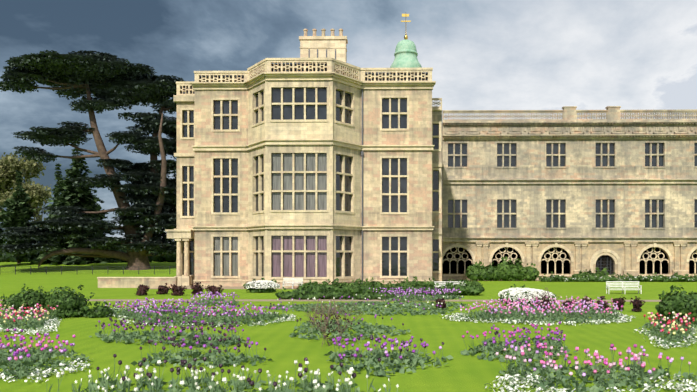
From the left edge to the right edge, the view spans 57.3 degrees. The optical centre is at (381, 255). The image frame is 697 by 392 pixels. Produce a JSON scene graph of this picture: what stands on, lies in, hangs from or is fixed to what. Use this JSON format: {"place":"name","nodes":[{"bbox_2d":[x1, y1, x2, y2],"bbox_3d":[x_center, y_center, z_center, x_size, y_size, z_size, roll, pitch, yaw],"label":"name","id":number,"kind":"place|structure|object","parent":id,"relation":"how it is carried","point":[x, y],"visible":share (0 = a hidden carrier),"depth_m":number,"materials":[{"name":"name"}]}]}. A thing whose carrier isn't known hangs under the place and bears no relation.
{"place":"outdoors","nodes":[
{"label":"outdoors","id":0,"kind":"place"},
{"bbox_2d":[0,261,696,391],"bbox_3d":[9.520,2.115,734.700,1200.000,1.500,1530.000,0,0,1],"label":"ground","id":1,"kind":"structure","parent":0,"point":[458,372],"depth_m":21.57,"materials":[{"name":"green plant"}]},
{"bbox_2d":[0,207,6,260],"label":"tree","id":2,"kind":"object","parent":1,"relation":"on","point":[3,217],"visible":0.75,"depth_m":111.30,"materials":[{"name":"green plant"}]},
{"bbox_2d":[0,168,22,215],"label":"tree","id":3,"kind":"object","parent":1,"relation":"on","point":[4,182],"visible":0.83,"depth_m":163.80,"materials":[{"name":"green plant"}]},
{"bbox_2d":[0,171,35,263],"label":"conifer tree","id":4,"kind":"object","parent":1,"relation":"on","point":[18,213],"visible":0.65,"depth_m":117.82,"materials":[{"name":"green plant"}]},
{"bbox_2d":[0,152,45,194],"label":"tree","id":5,"kind":"object","parent":1,"relation":"on","point":[11,164],"visible":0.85,"depth_m":163.94,"materials":[{"name":"green plant"}]},
{"bbox_2d":[0,284,46,314],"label":"bush","id":6,"kind":"object","parent":1,"relation":"on","point":[31,297],"visible":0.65,"depth_m":29.99,"materials":[{"name":"green plant"}]},
{"bbox_2d":[0,181,51,227],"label":"tree","id":7,"kind":"object","parent":1,"relation":"on","point":[38,194],"visible":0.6,"depth_m":156.73,"materials":[{"name":"green plant"}]},
{"bbox_2d":[0,303,63,334],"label":"bed","id":8,"kind":"object","parent":1,"relation":"on","point":[43,321],"visible":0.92,"depth_m":25.86,"materials":[{"name":"green plant"}]},
{"bbox_2d":[0,328,91,381],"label":"bed","id":9,"kind":"object","parent":1,"relation":"on","point":[15,354],"visible":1,"depth_m":16.50,"materials":[{"name":"green plant"}]},
{"bbox_2d":[39,163,62,262],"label":"spruce","id":10,"kind":"object","parent":1,"relation":"on","point":[58,175],"visible":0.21,"depth_m":128.41,"materials":[{"name":"green plant"}]},
{"bbox_2d":[44,284,94,317],"bbox_3d":[-14.767,2.148,30.007,2.336,1.578,2.217,0,0,1],"label":"bush","id":11,"kind":"object","parent":1,"relation":"on","point":[70,303],"visible":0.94,"depth_m":29.46,"materials":[{"name":"green plant"}]},
{"bbox_2d":[28,141,120,264],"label":"spruce","id":12,"kind":"object","parent":1,"relation":"on","point":[77,196],"visible":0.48,"depth_m":120.29,"materials":[{"name":"green plant"}]},
{"bbox_2d":[0,266,175,273],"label":"estate fence","id":13,"kind":"object","parent":1,"relation":"on","point":[89,266],"visible":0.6,"depth_m":98.38,"materials":[{"name":"grey metal"}]},
{"bbox_2d":[0,240,176,261],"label":"tree belt","id":14,"kind":"object","parent":1,"relation":"on","point":[162,258],"visible":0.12,"depth_m":136.83,"materials":[{"name":"green plant"}]},
{"bbox_2d":[0,50,183,269],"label":"cedar of lebanon","id":15,"kind":"object","parent":1,"relation":"on","point":[109,81],"visible":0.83,"depth_m":105.35,"materials":[{"name":"green plant"}]},
{"bbox_2d":[79,301,112,317],"bbox_3d":[-13.327,2.516,29.900,1.433,0.846,1.788,0,0,1],"label":"bush","id":16,"kind":"object","parent":1,"relation":"on","point":[97,311],"visible":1,"depth_m":29.50,"materials":[{"name":"green plant"}]},
{"bbox_2d":[97,277,177,287],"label":"garden wall","id":17,"kind":"structure","parent":1,"relation":"on","point":[125,282],"depth_m":57.07,"materials":[{"name":"stone"}]},
{"bbox_2d":[134,284,149,295],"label":"dark shrub","id":18,"kind":"object","parent":1,"relation":"on","point":[142,289],"visible":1,"depth_m":45.86,"materials":[{"name":"red plant"}]},
{"bbox_2d":[156,283,169,293],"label":"dark shrub","id":19,"kind":"object","parent":1,"relation":"on","point":[162,289],"visible":0.98,"depth_m":47.31,"materials":[{"name":"red plant"}]},
{"bbox_2d":[89,316,245,347],"bbox_3d":[-7.262,2.551,21.881,6.160,0.737,3.419,0,0,23],"label":"bed","id":20,"kind":"object","parent":1,"relation":"on","point":[121,336],"visible":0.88,"depth_m":21.30,"materials":[{"name":"green plant"}]},
{"bbox_2d":[168,284,186,295],"bbox_3d":[-14.607,2.492,46.031,1.184,0.960,1.190,0,0,1],"label":"dark shrub","id":21,"kind":"object","parent":1,"relation":"on","point":[178,291],"visible":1,"depth_m":45.73,"materials":[{"name":"red plant"}]},
{"bbox_2d":[190,282,205,294],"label":"dark shrub","id":22,"kind":"object","parent":1,"relation":"on","point":[196,288],"visible":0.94,"depth_m":47.23,"materials":[{"name":"red plant"}]},
{"bbox_2d":[131,333,271,368],"bbox_3d":[-4.716,2.548,17.527,3.634,0.713,2.788,0,0,1],"label":"bed","id":23,"kind":"object","parent":1,"relation":"on","point":[210,356],"visible":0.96,"depth_m":17.17,"materials":[{"name":"green plant"}]},
{"bbox_2d":[105,297,302,326],"bbox_3d":[-9.527,2.550,29.558,12.244,0.740,6.973,0,0,33],"label":"bed","id":24,"kind":"object","parent":1,"relation":"on","point":[197,312],"visible":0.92,"depth_m":28.64,"materials":[{"name":"purple plant"}]},
{"bbox_2d":[190,291,238,306],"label":"bed","id":25,"kind":"object","parent":1,"relation":"on","point":[210,301],"visible":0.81,"depth_m":37.41,"materials":[{"name":"purple plant"}]},
{"bbox_2d":[205,285,223,295],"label":"dark shrub","id":26,"kind":"object","parent":1,"relation":"on","point":[213,289],"visible":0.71,"depth_m":45.70,"materials":[{"name":"red plant"}]},
{"bbox_2d":[45,354,403,391],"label":"bed","id":27,"kind":"object","parent":1,"relation":"on","point":[193,383],"visible":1,"depth_m":13.25,"materials":[{"name":"white plant"}]},
{"bbox_2d":[243,278,279,292],"bbox_3d":[-9.332,2.309,49.933,2.869,1.263,1.981,0,0,1],"label":"white flower mound","id":28,"kind":"object","parent":1,"relation":"on","point":[263,285],"visible":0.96,"depth_m":49.47,"materials":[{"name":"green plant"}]},
{"bbox_2d":[165,14,441,287],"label":"building","id":29,"kind":"structure","parent":1,"relation":"on","point":[319,160],"depth_m":59.72,"materials":[{"name":"stone"}]},
{"bbox_2d":[0,280,660,301],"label":"gravel paths","id":30,"kind":"structure","parent":1,"relation":"on","point":[227,287],"depth_m":40.86,"materials":[{"name":"beige gravel"}]},
{"bbox_2d":[283,278,302,288],"bbox_3d":[-7.702,2.392,55.459,1.700,0.945,0.570,0,0,1],"label":"bench","id":31,"kind":"object","parent":30,"relation":"on","point":[293,282],"visible":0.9,"depth_m":55.69,"materials":[{"name":"white paint"}]},
{"bbox_2d":[303,299,361,346],"bbox_3d":[-1.487,2.134,20.261,2.149,1.533,1.506,0,0,-15],"label":"shrub","id":32,"kind":"object","parent":1,"relation":"on","point":[337,322],"visible":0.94,"depth_m":20.25,"materials":[{"name":"green plant"}]},
{"bbox_2d":[275,285,396,299],"bbox_3d":[-3.016,2.514,42.285,8.099,1.115,1.946,0,0,1],"label":"foliage row","id":33,"kind":"object","parent":1,"relation":"on","point":[319,294],"visible":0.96,"depth_m":41.86,"materials":[{"name":"green plant"}]},
{"bbox_2d":[289,308,410,340],"bbox_3d":[-1.155,2.563,24.293,4.526,0.722,6.525,0,0,1],"label":"bed","id":34,"kind":"object","parent":1,"relation":"on","point":[367,328],"visible":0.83,"depth_m":23.66,"materials":[{"name":"green plant"}]},
{"bbox_2d":[264,294,472,315],"bbox_3d":[-0.674,2.590,34.470,11.499,0.667,8.656,0,0,1],"label":"bed","id":35,"kind":"object","parent":1,"relation":"on","point":[367,306],"visible":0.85,"depth_m":34.25,"materials":[{"name":"green plant"}]},
{"bbox_2d":[324,334,452,376],"bbox_3d":[0.155,2.550,16.753,3.654,0.736,3.906,0,0,1],"label":"bed","id":36,"kind":"object","parent":1,"relation":"on","point":[414,359],"visible":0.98,"depth_m":16.84,"materials":[{"name":"green plant"}]},
{"bbox_2d":[292,278,484,295],"bbox_3d":[0.517,2.312,46.764,14.113,1.434,2.593,0,0,1],"label":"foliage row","id":37,"kind":"object","parent":1,"relation":"on","point":[468,289],"visible":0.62,"depth_m":46.11,"materials":[{"name":"green plant"}]},
{"bbox_2d":[302,276,482,288],"bbox_3d":[0.929,2.322,53.770,15.292,1.267,1.481,0,0,1],"label":"box hedge","id":38,"kind":"object","parent":1,"relation":"on","point":[389,284],"visible":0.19,"depth_m":53.54,"materials":[{"name":"green plant"}]},
{"bbox_2d":[369,287,463,301],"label":"bed","id":39,"kind":"object","parent":1,"relation":"on","point":[411,297],"visible":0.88,"depth_m":42.02,"materials":[{"name":"purple plant"}]},
{"bbox_2d":[435,297,445,308],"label":"dark shrub","id":40,"kind":"object","parent":1,"relation":"on","point":[440,301],"visible":0.67,"depth_m":33.53,"materials":[{"name":"red plant"}]},
{"bbox_2d":[434,281,465,286],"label":"bench","id":41,"kind":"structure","parent":1,"relation":"on","point":[445,283],"depth_m":47.91,"materials":[{"name":"white paint"}]},
{"bbox_2d":[465,256,538,280],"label":"hedge","id":42,"kind":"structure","parent":1,"relation":"on","point":[505,270],"depth_m":72.46,"materials":[{"name":"green plant"}]},
{"bbox_2d":[460,321,576,362],"bbox_3d":[4.450,2.552,19.486,3.166,0.746,5.618,0,0,28],"label":"bed","id":43,"kind":"object","parent":1,"relation":"on","point":[493,344],"visible":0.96,"depth_m":18.79,"materials":[{"name":"green plant"}]},
{"bbox_2d":[498,284,556,306],"bbox_3d":[8.318,2.275,36.222,3.492,1.329,2.209,0,0,1],"label":"white flower mound","id":44,"kind":"object","parent":1,"relation":"on","point":[521,294],"visible":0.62,"depth_m":35.62,"materials":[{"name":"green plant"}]},
{"bbox_2d":[439,296,633,325],"bbox_3d":[8.134,2.549,30.730,7.928,0.739,10.711,0,0,31],"label":"bed","id":45,"kind":"object","parent":1,"relation":"on","point":[577,314],"visible":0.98,"depth_m":28.92,"materials":[{"name":"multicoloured plant"}]},
{"bbox_2d":[538,296,550,311],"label":"dark shrub","id":46,"kind":"object","parent":1,"relation":"on","point":[545,300],"visible":0.42,"depth_m":32.53,"materials":[{"name":"red plant"}]},
{"bbox_2d":[530,288,559,303],"bbox_3d":[8.778,2.306,34.288,1.514,1.189,1.368,0,0,44],"label":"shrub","id":47,"kind":"object","parent":1,"relation":"on","point":[548,295],"visible":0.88,"depth_m":34.33,"materials":[{"name":"white plant"}]},
{"bbox_2d":[442,106,696,279],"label":"building wing","id":48,"kind":"structure","parent":1,"relation":"on","point":[569,194],"depth_m":75.44,"materials":[{"name":"stone"}]},
{"bbox_2d":[563,298,576,309],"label":"dark shrub","id":49,"kind":"object","parent":1,"relation":"on","point":[567,301],"visible":0.33,"depth_m":32.47,"materials":[{"name":"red plant"}]},
{"bbox_2d":[580,296,592,308],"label":"dark shrub","id":50,"kind":"object","parent":1,"relation":"on","point":[586,300],"visible":0.46,"depth_m":33.52,"materials":[{"name":"red plant"}]},
{"bbox_2d":[484,343,696,391],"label":"bed","id":51,"kind":"object","parent":1,"relation":"on","point":[558,370],"visible":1,"depth_m":14.41,"materials":[{"name":"multicoloured plant"}]},
{"bbox_2d":[573,267,608,277],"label":"hedge","id":52,"kind":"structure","parent":1,"relation":"on","point":[597,273],"depth_m":72.56,"materials":[{"name":"green plant"}]},
{"bbox_2d":[596,296,608,309],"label":"dark shrub","id":53,"kind":"object","parent":1,"relation":"on","point":[605,304],"visible":0.48,"depth_m":32.47,"materials":[{"name":"red plant"}]},
{"bbox_2d":[538,272,696,281],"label":"wing border foliage","id":54,"kind":"object","parent":1,"relation":"on","point":[624,277],"visible":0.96,"depth_m":70.21,"materials":[{"name":"green plant"}]},
{"bbox_2d":[612,295,625,309],"bbox_3d":[12.530,2.497,33.634,0.758,0.874,0.747,0,0,21],"label":"dark shrub","id":55,"kind":"object","parent":1,"relation":"on","point":[621,301],"visible":0.77,"depth_m":33.41,"materials":[{"name":"red plant"}]},
{"bbox_2d":[606,281,641,293],"bbox_3d":[18.279,2.392,47.994,2.500,0.945,0.570,0,0,1],"label":"bench","id":56,"kind":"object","parent":1,"relation":"on","point":[622,286],"depth_m":48.21,"materials":[{"name":"white wood"}]},
{"bbox_2d":[630,296,645,311],"bbox_3d":[13.073,2.490,32.577,0.594,0.894,0.757,0,0,-27],"label":"dark shrub","id":57,"kind":"object","parent":1,"relation":"on","point":[637,304],"visible":1,"depth_m":32.47,"materials":[{"name":"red plant"}]},
{"bbox_2d":[634,312,696,348],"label":"bed","id":58,"kind":"object","parent":1,"relation":"on","point":[678,333],"visible":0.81,"depth_m":22.29,"materials":[{"name":"green plant"}]},
{"bbox_2d":[653,285,696,324],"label":"bush","id":59,"kind":"object","parent":1,"relation":"on","point":[683,303],"visible":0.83,"depth_m":26.10,"materials":[{"name":"green plant"}]},
{"bbox_2d":[0,0,696,242],"label":"sky","id":60,"kind":"structure","parent":0,"point":[481,54],"materials":[{"name":"grey"}]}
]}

